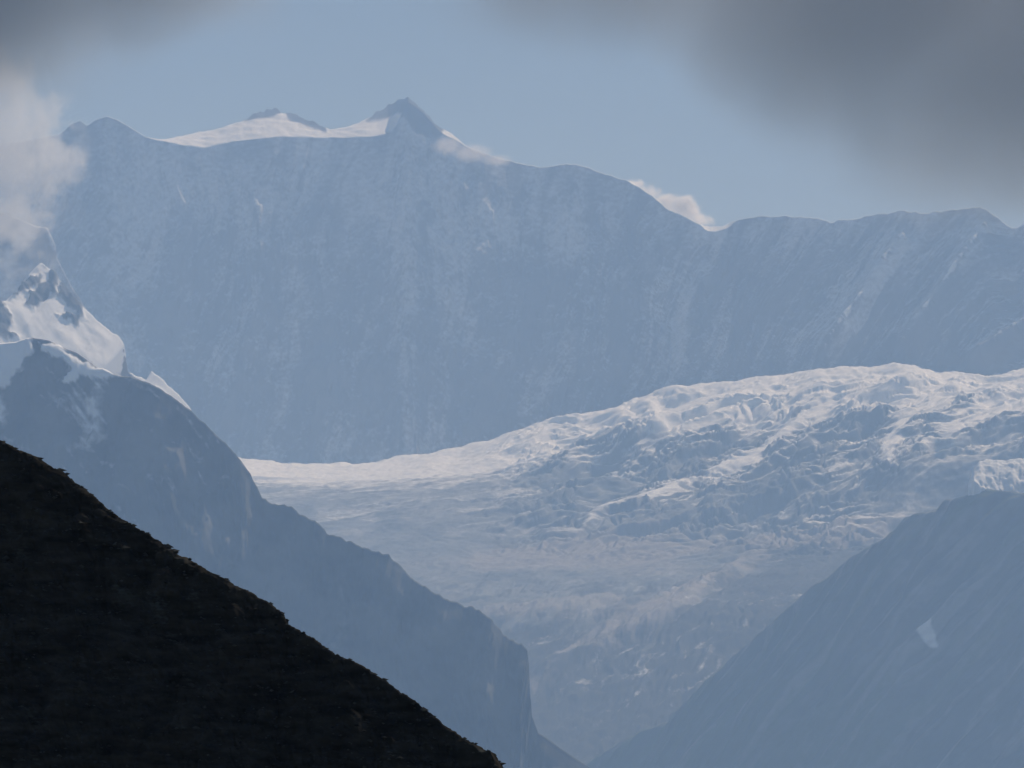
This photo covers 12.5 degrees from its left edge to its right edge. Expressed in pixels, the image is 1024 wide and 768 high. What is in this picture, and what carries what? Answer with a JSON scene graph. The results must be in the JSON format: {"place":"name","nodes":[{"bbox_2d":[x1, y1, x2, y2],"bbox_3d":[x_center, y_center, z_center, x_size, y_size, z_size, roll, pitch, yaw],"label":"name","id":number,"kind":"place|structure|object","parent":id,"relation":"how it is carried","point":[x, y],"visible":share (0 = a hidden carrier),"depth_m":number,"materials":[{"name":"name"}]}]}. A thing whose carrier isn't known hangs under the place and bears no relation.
{"place":"outdoors","nodes":[
{"label":"outdoors","id":0,"kind":"place"},
{"bbox_2d":[0,212,85,308],"bbox_3d":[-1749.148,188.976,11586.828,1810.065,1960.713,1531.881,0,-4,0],"label":"mountain buttress","id":1,"kind":"structure","parent":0,"point":[26,248],"depth_m":11606.98,"materials":[{"name":"stone"}]},
{"bbox_2d":[0,263,191,410],"bbox_3d":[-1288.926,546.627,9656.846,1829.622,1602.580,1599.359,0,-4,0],"label":"snowy shoulder","id":2,"kind":"object","parent":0,"point":[42,302],"visible":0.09,"depth_m":9603.56},
{"bbox_2d":[0,440,502,767],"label":"rocky hillside","id":3,"kind":"structure","parent":0,"point":[186,607],"depth_m":101.39,"materials":[{"name":"black stone"}]},
{"bbox_2d":[0,441,505,767],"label":"shrubs","id":4,"kind":"object","parent":3,"relation":"on","point":[6,558],"visible":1,"depth_m":101.60,"materials":[{"name":"black plant"}]},
{"bbox_2d":[0,338,588,767],"bbox_3d":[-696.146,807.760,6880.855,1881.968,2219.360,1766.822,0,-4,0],"label":"mountain spur","id":5,"kind":"structure","parent":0,"point":[162,466],"depth_m":7037.82,"materials":[{"name":"stone"}]},
{"bbox_2d":[0,97,1023,463],"bbox_3d":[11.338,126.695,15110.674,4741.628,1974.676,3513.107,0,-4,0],"label":"mountain","id":6,"kind":"structure","parent":0,"point":[406,275],"depth_m":13883.05,"materials":[{"name":"stone"}]},
{"bbox_2d":[0,0,1023,227],"label":"sky","id":7,"kind":"structure","parent":0,"point":[722,112],"materials":[{"name":"blue"}]},
{"bbox_2d":[238,362,1023,764],"bbox_3d":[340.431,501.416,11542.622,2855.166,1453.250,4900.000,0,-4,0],"label":"glacier","id":8,"kind":"object","parent":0,"point":[632,566],"visible":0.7,"depth_m":11983.93,"materials":[{"name":"white ice"}]},
{"bbox_2d":[586,458,1023,767],"bbox_3d":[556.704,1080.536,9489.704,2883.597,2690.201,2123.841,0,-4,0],"label":"valley slope","id":9,"kind":"structure","parent":0,"point":[901,645],"depth_m":9422.82,"materials":[{"name":"stone"}]}
]}

